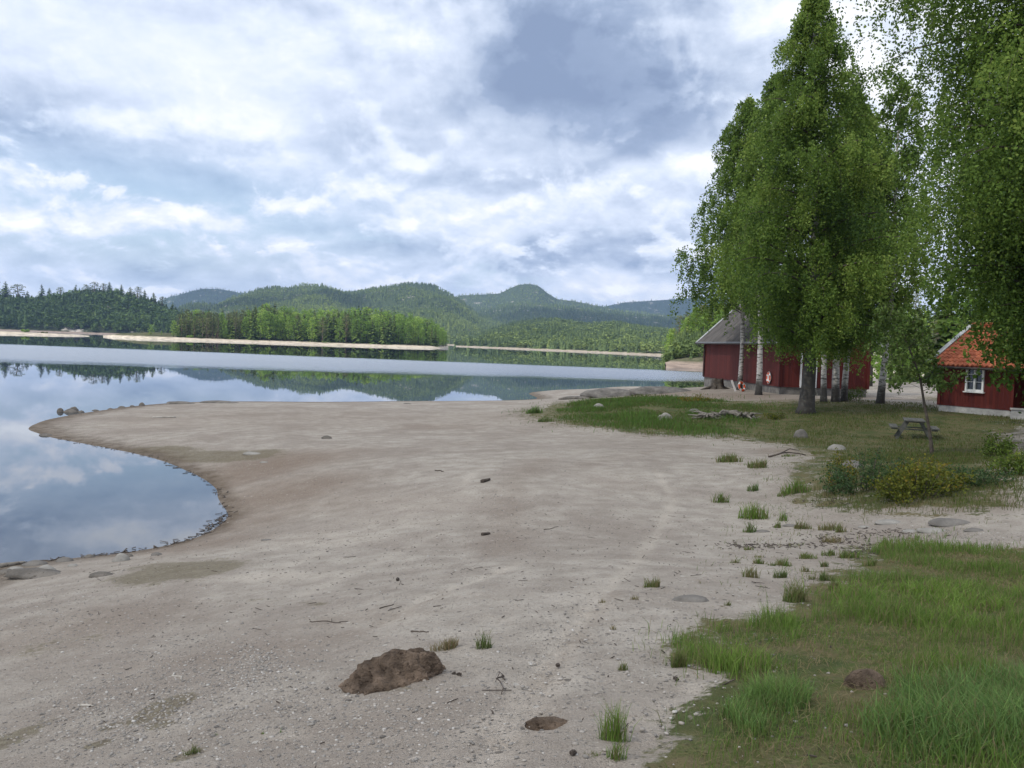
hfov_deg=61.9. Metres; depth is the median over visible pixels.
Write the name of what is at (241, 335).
spruce tree
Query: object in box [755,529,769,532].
stone
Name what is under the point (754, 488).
grass tuft
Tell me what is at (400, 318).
birch tree
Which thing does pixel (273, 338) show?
spruce tree
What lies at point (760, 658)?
grass
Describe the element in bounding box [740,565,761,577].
grass tuft
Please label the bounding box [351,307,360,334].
birch tree
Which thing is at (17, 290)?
pine tree
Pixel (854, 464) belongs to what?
boulder
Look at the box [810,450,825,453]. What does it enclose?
grass tuft
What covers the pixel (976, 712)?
grass
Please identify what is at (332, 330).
spruce tree
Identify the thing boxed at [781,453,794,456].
grass tuft
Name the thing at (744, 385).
lifebuoy
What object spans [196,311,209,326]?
pine tree
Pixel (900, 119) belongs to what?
birch tree
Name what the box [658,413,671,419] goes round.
boulder
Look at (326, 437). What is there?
stone
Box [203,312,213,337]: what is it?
pine tree
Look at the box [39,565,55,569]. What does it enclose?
rock
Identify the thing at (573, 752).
pine cone
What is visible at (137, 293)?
pine tree
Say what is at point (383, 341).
spruce tree
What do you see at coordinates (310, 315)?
birch tree
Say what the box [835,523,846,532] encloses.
grass tuft
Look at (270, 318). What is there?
pine tree
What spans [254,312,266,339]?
birch tree
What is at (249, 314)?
birch tree
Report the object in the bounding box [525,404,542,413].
grass tuft
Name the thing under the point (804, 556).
grass tuft
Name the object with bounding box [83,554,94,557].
stone
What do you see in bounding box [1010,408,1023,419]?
block bench
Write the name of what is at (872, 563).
grass tuft
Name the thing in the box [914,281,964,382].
spruce tree
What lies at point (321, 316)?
birch tree
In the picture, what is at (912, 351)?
birch tree
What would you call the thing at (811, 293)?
birch tree
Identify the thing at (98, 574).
rock
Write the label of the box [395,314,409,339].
birch tree
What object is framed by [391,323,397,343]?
spruce tree
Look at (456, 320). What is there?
forest
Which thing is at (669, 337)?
birch tree
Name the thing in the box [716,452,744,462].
grass tuft
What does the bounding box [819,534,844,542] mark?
grass tuft
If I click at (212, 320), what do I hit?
pine tree
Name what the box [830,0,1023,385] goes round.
birch tree
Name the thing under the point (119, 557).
rock
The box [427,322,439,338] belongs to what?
birch tree
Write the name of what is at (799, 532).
grass
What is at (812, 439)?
grass
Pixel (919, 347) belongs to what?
birch tree
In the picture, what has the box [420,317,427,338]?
birch tree
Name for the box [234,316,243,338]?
pine tree
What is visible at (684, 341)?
forest
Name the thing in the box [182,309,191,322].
pine tree
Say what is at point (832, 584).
grass tuft
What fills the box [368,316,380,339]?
birch tree
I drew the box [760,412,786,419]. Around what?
bush
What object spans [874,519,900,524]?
stone
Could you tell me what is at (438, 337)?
birch tree
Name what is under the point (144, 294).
spruce tree
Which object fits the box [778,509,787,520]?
grass tuft
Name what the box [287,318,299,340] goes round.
birch tree
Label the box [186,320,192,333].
pine tree
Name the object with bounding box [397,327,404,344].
spruce tree
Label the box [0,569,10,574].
stone
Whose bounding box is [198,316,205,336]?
spruce tree
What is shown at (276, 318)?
birch tree
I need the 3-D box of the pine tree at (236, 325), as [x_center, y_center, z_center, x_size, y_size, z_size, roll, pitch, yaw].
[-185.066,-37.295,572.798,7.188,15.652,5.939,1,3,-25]
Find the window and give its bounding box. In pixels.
[963,369,984,392]
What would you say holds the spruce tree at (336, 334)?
on the island
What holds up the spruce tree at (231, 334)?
on the island
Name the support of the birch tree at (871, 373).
on the ground at (594, 486)
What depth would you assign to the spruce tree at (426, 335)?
621.32 m
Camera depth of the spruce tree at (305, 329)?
582.61 m
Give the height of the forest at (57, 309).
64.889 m
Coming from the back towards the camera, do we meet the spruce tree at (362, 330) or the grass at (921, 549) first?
the spruce tree at (362, 330)
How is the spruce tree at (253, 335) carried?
on the island
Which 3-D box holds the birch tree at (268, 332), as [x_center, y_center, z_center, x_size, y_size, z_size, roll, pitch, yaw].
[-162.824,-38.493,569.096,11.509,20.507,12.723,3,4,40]
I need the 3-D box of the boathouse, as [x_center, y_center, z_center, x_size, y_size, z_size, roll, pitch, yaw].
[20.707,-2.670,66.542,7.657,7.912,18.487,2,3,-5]
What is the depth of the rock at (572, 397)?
63.27 m
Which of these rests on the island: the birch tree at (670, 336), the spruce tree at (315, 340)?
the spruce tree at (315, 340)
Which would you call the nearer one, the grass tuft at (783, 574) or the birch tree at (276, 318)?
the grass tuft at (783, 574)
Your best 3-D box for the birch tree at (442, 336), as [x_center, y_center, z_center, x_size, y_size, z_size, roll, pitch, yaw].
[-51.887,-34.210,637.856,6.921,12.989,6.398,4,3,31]
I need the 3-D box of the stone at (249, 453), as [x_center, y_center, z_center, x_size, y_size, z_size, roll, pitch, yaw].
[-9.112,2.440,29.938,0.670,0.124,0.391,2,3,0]
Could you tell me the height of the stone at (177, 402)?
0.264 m
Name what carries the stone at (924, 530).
on the ground at (594, 486)
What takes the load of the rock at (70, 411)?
on the ground at (594, 486)
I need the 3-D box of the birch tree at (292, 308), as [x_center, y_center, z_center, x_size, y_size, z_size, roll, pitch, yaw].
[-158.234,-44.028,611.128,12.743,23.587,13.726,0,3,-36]
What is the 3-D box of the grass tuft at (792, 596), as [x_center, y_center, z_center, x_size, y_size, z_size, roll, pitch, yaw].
[2.817,2.034,8.486,0.392,0.285,0.261,2,3,0]
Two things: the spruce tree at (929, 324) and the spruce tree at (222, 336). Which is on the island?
the spruce tree at (222, 336)
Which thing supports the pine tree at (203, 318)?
on the island
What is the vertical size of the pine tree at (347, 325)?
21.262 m
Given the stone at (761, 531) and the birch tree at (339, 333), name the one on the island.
the birch tree at (339, 333)
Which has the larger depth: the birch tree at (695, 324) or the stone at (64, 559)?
the birch tree at (695, 324)
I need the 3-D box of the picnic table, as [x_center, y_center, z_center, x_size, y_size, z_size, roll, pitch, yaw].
[15.808,1.783,33.608,1.745,0.794,1.650,3,3,22]
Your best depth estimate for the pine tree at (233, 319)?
579.67 m
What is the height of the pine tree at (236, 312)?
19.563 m
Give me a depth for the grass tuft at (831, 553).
12.46 m
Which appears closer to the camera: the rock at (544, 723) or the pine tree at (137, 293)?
the rock at (544, 723)
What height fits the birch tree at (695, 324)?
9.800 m
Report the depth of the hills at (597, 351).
805.69 m
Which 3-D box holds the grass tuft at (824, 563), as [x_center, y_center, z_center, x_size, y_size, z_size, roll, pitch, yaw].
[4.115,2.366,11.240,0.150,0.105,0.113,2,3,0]
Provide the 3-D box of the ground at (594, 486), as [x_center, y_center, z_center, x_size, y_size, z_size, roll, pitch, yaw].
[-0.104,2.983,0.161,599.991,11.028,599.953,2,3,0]
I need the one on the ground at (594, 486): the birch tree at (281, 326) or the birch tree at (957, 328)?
the birch tree at (957, 328)
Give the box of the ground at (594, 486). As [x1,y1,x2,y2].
[0,368,1023,767]
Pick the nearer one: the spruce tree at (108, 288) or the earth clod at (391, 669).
the earth clod at (391, 669)
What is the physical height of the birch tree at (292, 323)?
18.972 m
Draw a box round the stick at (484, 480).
[480,478,490,482]
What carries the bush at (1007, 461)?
on the ground at (594, 486)
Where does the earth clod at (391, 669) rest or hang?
on the ground at (594, 486)
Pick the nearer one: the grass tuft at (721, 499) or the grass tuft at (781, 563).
the grass tuft at (781, 563)
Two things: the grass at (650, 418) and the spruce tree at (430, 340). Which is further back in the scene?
the spruce tree at (430, 340)
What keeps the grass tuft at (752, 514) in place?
on the ground at (594, 486)
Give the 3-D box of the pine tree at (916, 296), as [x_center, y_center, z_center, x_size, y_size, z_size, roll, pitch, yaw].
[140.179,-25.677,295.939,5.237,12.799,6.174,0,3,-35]
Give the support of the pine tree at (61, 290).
on the hills at (86, 329)
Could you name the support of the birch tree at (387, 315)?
on the island
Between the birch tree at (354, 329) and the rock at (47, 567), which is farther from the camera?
the birch tree at (354, 329)
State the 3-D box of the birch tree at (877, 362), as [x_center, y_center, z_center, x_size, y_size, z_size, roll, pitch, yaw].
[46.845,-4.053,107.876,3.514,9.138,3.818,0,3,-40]
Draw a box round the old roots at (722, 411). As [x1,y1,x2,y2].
[710,409,749,416]
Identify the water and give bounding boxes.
[0,331,703,562]
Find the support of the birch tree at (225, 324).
on the island
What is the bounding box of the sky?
[0,0,1023,315]
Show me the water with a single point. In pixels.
(62, 498)
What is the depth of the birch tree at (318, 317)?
590.59 m
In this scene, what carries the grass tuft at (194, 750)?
on the ground at (594, 486)
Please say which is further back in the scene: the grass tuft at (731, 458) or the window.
the window
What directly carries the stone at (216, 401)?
on the ground at (594, 486)
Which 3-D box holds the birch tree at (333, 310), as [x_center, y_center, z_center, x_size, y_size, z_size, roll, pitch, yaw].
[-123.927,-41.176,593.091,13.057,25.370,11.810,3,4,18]
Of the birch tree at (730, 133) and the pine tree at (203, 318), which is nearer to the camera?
the birch tree at (730, 133)
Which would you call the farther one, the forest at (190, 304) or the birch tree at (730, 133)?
the forest at (190, 304)
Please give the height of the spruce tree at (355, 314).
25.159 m
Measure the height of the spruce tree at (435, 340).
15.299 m
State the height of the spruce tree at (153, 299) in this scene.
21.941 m
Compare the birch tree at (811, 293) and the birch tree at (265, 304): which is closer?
the birch tree at (811, 293)
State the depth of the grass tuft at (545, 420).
40.76 m
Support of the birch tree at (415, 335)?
on the island
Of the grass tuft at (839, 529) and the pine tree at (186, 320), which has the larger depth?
the pine tree at (186, 320)
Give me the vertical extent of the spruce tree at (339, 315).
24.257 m
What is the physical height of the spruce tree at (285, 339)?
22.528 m
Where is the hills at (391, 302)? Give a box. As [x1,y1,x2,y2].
[215,285,484,344]
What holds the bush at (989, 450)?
on the ground at (594, 486)
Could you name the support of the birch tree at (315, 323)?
on the island
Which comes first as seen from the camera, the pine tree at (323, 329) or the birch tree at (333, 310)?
the pine tree at (323, 329)
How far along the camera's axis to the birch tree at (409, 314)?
632.23 m
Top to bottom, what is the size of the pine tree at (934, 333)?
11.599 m
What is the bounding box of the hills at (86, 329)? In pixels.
[0,301,164,333]
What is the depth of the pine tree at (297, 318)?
579.15 m
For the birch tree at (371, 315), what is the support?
on the island
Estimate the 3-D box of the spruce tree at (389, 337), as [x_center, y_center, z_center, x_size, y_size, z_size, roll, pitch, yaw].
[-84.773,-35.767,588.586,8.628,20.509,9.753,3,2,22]
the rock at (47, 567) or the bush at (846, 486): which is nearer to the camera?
the rock at (47, 567)
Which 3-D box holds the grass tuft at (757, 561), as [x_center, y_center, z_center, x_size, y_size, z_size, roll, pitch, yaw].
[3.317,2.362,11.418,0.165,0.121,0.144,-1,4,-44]
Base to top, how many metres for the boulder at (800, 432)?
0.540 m
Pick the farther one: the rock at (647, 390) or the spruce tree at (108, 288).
the spruce tree at (108, 288)
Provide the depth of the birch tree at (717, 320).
247.42 m
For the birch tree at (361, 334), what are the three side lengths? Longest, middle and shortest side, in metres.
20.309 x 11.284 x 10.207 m
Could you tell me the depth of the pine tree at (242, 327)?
572.83 m
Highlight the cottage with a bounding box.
[921,323,1023,416]
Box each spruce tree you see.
[0,283,10,299]
[37,285,44,296]
[105,282,115,296]
[142,290,147,300]
[150,293,157,303]
[176,318,183,336]
[178,311,184,333]
[184,313,192,335]
[192,317,197,336]
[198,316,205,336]
[219,319,227,338]
[226,317,236,338]
[237,311,248,338]
[244,309,257,339]
[247,317,259,339]
[249,309,261,339]
[258,304,271,339]
[269,310,278,339]
[276,310,289,340]
[295,321,303,340]
[301,312,309,340]
[306,312,320,341]
[321,320,330,342]
[323,315,331,341]
[329,323,334,342]
[330,314,335,330]
[332,317,342,342]
[334,311,343,342]
[342,310,349,341]
[347,310,359,342]
[351,322,360,343]
[358,311,369,342]
[367,320,378,343]
[379,323,387,344]
[386,320,393,344]
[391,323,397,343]
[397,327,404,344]
[405,321,412,344]
[423,319,429,344]
[427,329,435,346]
[432,331,438,346]
[887,304,923,382]
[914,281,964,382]
[926,314,932,336]
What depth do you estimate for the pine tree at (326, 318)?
594.52 m
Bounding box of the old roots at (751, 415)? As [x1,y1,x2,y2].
[733,411,762,418]
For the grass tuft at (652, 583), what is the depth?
9.31 m
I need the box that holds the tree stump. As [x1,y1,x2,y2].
[700,378,729,389]
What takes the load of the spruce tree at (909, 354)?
on the ground at (594, 486)
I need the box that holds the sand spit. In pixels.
[0,331,85,335]
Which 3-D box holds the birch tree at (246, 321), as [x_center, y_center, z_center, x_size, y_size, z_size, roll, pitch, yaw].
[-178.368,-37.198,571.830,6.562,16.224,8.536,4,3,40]
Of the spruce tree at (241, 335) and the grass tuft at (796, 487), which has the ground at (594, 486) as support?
the grass tuft at (796, 487)
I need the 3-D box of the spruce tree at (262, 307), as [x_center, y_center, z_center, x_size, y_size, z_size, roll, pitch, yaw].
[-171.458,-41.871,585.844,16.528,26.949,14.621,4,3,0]
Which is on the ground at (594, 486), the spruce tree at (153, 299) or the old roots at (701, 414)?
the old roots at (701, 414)
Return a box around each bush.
[677,393,711,401]
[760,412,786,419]
[810,446,915,495]
[825,447,859,485]
[848,386,866,400]
[862,453,975,504]
[944,463,1023,486]
[974,428,1020,458]
[980,446,1023,475]
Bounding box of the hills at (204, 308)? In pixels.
[181,305,213,312]
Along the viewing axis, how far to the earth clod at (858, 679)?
5.16 m
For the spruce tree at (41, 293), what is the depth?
1175.50 m
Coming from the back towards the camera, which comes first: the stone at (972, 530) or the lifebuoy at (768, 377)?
the lifebuoy at (768, 377)
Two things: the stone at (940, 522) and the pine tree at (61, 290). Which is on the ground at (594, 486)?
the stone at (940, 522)
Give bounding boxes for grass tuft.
[182,742,199,755]
[430,635,458,651]
[474,629,493,649]
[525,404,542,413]
[538,417,554,421]
[592,696,638,742]
[605,736,628,761]
[618,660,628,670]
[642,576,661,587]
[669,644,689,667]
[711,492,729,502]
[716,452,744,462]
[737,499,771,519]
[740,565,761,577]
[743,521,757,532]
[746,457,766,468]
[747,482,758,491]
[752,558,767,563]
[772,566,788,577]
[773,522,780,527]
[775,557,791,566]
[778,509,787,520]
[780,476,810,494]
[780,573,811,602]
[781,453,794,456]
[794,519,811,528]
[799,552,817,558]
[801,565,808,571]
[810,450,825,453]
[815,520,840,530]
[818,560,829,566]
[818,570,836,580]
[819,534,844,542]
[821,549,836,555]
[827,578,840,590]
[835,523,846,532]
[837,548,858,558]
[862,558,877,565]
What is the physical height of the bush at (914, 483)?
1.057 m
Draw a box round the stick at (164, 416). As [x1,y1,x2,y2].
[153,416,175,417]
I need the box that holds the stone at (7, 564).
[0,561,24,567]
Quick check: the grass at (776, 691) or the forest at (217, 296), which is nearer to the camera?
the grass at (776, 691)
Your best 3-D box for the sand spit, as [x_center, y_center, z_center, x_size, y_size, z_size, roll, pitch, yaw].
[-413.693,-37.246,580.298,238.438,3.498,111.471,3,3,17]
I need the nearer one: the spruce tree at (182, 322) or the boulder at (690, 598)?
the boulder at (690, 598)
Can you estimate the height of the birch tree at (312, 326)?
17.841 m
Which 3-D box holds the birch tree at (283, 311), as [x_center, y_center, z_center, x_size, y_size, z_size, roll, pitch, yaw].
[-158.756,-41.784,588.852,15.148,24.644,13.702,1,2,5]
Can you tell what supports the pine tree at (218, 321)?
on the island
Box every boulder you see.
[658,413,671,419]
[672,594,708,601]
[793,429,807,437]
[828,444,845,449]
[842,460,861,467]
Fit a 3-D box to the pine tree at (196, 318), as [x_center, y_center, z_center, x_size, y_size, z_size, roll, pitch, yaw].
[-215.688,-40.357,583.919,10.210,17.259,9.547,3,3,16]
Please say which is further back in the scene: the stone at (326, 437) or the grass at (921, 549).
the stone at (326, 437)
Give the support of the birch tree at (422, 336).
on the island
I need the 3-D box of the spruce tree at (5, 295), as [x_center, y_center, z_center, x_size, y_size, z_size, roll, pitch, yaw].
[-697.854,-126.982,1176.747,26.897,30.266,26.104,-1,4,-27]
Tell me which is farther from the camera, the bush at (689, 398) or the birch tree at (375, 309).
the birch tree at (375, 309)
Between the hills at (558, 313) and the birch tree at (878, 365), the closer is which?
the birch tree at (878, 365)
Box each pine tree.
[8,284,25,297]
[55,287,63,293]
[88,282,100,292]
[97,283,107,290]
[131,287,142,297]
[177,319,185,336]
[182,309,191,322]
[183,318,189,333]
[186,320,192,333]
[193,312,200,331]
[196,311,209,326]
[197,317,207,335]
[201,318,211,337]
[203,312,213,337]
[208,317,217,338]
[214,318,221,333]
[229,313,239,329]
[231,310,242,337]
[232,317,240,337]
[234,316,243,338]
[239,319,246,337]
[261,307,273,339]
[291,315,299,339]
[316,317,327,340]
[324,313,332,325]
[340,315,351,342]
[342,313,350,341]
[673,315,683,334]
[913,293,922,308]
[931,320,948,342]
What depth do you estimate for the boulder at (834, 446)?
28.76 m
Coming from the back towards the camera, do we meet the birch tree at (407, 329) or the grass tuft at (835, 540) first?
the birch tree at (407, 329)
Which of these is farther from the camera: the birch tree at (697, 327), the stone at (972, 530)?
the birch tree at (697, 327)
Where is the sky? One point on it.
(164, 148)
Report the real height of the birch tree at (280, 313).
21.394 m
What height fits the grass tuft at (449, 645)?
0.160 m
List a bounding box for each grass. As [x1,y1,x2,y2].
[498,392,1023,457]
[501,393,813,445]
[632,601,872,685]
[643,527,1023,767]
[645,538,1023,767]
[657,664,867,751]
[666,454,1023,628]
[750,448,1023,523]
[758,571,1023,635]
[784,644,1023,767]
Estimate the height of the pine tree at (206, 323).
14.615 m
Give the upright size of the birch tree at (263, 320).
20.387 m
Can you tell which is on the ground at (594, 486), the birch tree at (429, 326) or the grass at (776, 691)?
the grass at (776, 691)
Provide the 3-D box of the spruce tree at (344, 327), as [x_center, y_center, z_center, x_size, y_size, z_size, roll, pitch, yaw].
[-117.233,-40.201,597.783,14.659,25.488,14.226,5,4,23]
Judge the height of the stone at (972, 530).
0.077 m
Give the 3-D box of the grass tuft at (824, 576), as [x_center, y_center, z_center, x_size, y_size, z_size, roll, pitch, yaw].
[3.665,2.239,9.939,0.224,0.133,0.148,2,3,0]
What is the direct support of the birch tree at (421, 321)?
on the island
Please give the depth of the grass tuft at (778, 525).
15.78 m
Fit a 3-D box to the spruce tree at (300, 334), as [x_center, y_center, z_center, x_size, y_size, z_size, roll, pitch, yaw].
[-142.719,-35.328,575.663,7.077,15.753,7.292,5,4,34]
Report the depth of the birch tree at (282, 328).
574.33 m
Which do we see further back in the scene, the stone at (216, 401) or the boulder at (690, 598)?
the stone at (216, 401)
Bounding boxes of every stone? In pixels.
[0,561,24,567]
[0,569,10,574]
[21,560,47,565]
[56,557,73,561]
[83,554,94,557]
[151,552,161,555]
[166,401,194,403]
[200,400,237,402]
[243,451,260,454]
[321,435,331,438]
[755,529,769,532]
[782,524,794,526]
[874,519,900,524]
[901,529,916,532]
[917,527,946,532]
[928,518,970,526]
[963,528,982,531]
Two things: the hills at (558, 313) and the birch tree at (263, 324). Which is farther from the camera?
the hills at (558, 313)
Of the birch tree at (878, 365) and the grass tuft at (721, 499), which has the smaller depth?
the grass tuft at (721, 499)
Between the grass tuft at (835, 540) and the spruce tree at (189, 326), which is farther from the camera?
the spruce tree at (189, 326)
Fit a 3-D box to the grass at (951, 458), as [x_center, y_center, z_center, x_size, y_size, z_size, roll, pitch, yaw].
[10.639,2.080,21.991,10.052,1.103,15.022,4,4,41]
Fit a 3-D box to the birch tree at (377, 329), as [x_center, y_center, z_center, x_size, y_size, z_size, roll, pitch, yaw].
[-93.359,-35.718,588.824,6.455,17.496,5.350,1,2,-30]
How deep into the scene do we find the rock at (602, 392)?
63.34 m
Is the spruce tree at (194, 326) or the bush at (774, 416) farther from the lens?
the spruce tree at (194, 326)
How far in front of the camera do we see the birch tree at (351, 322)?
588.33 m
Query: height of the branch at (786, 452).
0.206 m
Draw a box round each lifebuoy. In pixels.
[738,381,745,391]
[766,373,770,382]
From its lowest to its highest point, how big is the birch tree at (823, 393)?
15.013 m
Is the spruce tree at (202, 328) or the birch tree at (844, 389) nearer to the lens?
the birch tree at (844, 389)
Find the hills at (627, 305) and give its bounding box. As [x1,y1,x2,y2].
[605,298,728,315]
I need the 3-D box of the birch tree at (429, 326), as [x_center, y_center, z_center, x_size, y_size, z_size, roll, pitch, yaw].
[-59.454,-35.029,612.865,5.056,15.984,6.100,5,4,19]
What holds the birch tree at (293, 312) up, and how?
on the island
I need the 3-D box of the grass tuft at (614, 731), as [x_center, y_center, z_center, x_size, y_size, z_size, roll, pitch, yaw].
[0.514,1.675,4.268,0.235,0.239,0.212,3,3,29]
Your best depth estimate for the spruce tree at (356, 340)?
577.90 m
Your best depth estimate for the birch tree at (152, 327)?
560.84 m
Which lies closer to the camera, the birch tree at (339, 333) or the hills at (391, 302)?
the birch tree at (339, 333)
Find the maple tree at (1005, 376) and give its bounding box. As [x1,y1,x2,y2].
[914,155,1023,413]
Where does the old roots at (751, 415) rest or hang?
on the ground at (594, 486)
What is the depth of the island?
564.73 m
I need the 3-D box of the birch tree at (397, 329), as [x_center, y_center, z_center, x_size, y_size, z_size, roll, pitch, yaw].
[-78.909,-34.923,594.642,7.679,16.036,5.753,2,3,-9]
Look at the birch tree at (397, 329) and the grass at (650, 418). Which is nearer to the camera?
the grass at (650, 418)
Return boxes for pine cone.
[569,749,576,755]
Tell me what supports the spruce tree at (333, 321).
on the island
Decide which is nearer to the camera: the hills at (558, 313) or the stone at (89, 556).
the stone at (89, 556)
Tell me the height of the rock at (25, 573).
0.171 m
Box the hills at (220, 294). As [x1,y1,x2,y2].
[159,289,239,308]
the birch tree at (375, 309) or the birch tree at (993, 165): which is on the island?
the birch tree at (375, 309)
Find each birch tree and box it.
[147,324,154,334]
[170,321,177,336]
[216,312,224,336]
[221,319,227,337]
[241,316,249,339]
[246,310,251,331]
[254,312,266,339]
[258,302,272,324]
[259,311,272,339]
[259,311,277,339]
[260,309,267,339]
[270,314,281,340]
[272,314,287,340]
[273,306,291,331]
[275,310,285,327]
[279,318,286,340]
[285,315,293,340]
[286,306,296,328]
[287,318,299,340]
[290,311,300,339]
[290,314,299,340]
[301,319,308,338]
[302,312,313,340]
[306,317,317,341]
[310,320,321,341]
[312,312,329,341]
[316,310,324,333]
[329,307,340,321]
[334,317,345,342]
[347,313,355,342]
[350,319,356,341]
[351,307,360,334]
[353,315,367,342]
[362,307,372,320]
[362,320,370,342]
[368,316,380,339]
[372,308,382,321]
[373,321,380,341]
[375,314,386,340]
[380,310,394,335]
[392,314,405,340]
[394,323,403,343]
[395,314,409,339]
[401,322,411,344]
[404,316,411,338]
[408,312,414,339]
[410,319,416,342]
[411,325,419,342]
[412,323,425,344]
[413,319,423,338]
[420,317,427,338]
[420,327,425,344]
[426,324,431,343]
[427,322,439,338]
[436,329,442,345]
[437,330,445,345]
[662,328,675,349]
[664,332,674,349]
[667,94,780,389]
[688,307,700,332]
[695,312,710,332]
[705,70,807,394]
[708,0,942,413]
[708,311,722,327]
[786,145,877,401]
[805,84,902,401]
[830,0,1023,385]
[840,71,956,403]
[840,102,900,401]
[863,301,970,454]
[866,313,890,385]
[871,327,910,387]
[873,329,892,378]
[889,310,917,376]
[914,338,924,377]
[946,266,999,340]
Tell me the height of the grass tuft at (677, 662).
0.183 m
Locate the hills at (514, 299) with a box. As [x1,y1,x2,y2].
[457,284,682,317]
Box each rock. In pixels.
[3,567,60,579]
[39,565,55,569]
[63,409,76,412]
[89,571,112,577]
[111,553,129,561]
[559,396,589,399]
[580,388,630,397]
[629,386,690,394]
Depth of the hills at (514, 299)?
3494.02 m
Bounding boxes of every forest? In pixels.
[0,288,197,332]
[159,287,243,309]
[178,300,218,314]
[206,281,501,343]
[454,317,680,353]
[456,284,683,317]
[476,301,685,328]
[601,297,718,314]
[661,323,716,363]
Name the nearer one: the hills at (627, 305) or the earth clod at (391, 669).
the earth clod at (391, 669)
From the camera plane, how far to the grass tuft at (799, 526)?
15.60 m
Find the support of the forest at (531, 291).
on the hills at (514, 299)
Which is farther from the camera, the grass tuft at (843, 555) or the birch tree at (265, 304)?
the birch tree at (265, 304)
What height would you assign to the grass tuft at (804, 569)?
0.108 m
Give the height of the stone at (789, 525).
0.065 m
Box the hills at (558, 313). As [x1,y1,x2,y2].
[483,303,682,328]
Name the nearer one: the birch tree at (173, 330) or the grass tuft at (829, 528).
the grass tuft at (829, 528)
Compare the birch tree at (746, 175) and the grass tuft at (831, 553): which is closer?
the grass tuft at (831, 553)
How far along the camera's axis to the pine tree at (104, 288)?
1175.84 m
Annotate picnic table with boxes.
[889,417,939,438]
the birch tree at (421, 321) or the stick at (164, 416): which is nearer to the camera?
the stick at (164, 416)
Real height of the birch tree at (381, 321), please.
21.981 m
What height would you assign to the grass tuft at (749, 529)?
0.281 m
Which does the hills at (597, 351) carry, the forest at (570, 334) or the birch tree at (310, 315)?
the forest at (570, 334)
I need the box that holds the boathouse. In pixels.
[695,304,882,396]
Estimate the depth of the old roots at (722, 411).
40.88 m
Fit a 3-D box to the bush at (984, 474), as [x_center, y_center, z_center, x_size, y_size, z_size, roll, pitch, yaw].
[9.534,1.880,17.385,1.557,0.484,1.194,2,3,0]
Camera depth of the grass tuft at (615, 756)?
3.99 m
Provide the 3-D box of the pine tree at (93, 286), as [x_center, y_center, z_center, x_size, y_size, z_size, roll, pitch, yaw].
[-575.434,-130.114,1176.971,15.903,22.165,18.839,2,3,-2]
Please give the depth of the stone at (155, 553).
16.34 m
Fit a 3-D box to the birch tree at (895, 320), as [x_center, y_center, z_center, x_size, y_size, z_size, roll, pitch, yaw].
[12.177,-0.093,25.822,2.902,4.723,2.283,0,3,-30]
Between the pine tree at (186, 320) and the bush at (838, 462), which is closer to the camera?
the bush at (838, 462)
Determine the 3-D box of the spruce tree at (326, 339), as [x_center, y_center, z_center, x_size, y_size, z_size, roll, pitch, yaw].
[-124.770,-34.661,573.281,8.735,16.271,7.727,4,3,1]
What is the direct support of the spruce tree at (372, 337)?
on the island
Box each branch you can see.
[495,672,504,693]
[768,448,805,456]
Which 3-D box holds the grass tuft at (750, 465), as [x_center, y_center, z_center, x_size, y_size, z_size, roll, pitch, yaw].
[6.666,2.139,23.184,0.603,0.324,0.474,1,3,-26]
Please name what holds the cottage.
on the ground at (594, 486)
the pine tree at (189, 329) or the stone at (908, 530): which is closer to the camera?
the stone at (908, 530)
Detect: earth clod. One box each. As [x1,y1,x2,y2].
[338,647,445,695]
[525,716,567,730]
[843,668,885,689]
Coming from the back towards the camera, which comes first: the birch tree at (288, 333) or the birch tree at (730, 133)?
the birch tree at (288, 333)
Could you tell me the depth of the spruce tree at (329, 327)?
578.90 m
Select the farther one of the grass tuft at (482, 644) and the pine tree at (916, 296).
the pine tree at (916, 296)
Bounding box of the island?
[103,332,447,347]
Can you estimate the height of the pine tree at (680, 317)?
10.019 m
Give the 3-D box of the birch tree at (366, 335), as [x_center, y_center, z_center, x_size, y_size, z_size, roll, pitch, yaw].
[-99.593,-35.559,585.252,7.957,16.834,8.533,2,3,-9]
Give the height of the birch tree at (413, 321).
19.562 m
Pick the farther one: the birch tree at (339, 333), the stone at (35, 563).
the birch tree at (339, 333)
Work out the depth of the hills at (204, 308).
2202.80 m
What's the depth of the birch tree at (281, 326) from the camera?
574.52 m
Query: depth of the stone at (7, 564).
16.01 m
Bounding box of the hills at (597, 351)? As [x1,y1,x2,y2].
[457,339,662,355]
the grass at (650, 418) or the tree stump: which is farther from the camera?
the tree stump
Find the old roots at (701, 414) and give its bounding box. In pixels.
[688,411,725,418]
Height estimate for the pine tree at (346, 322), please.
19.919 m

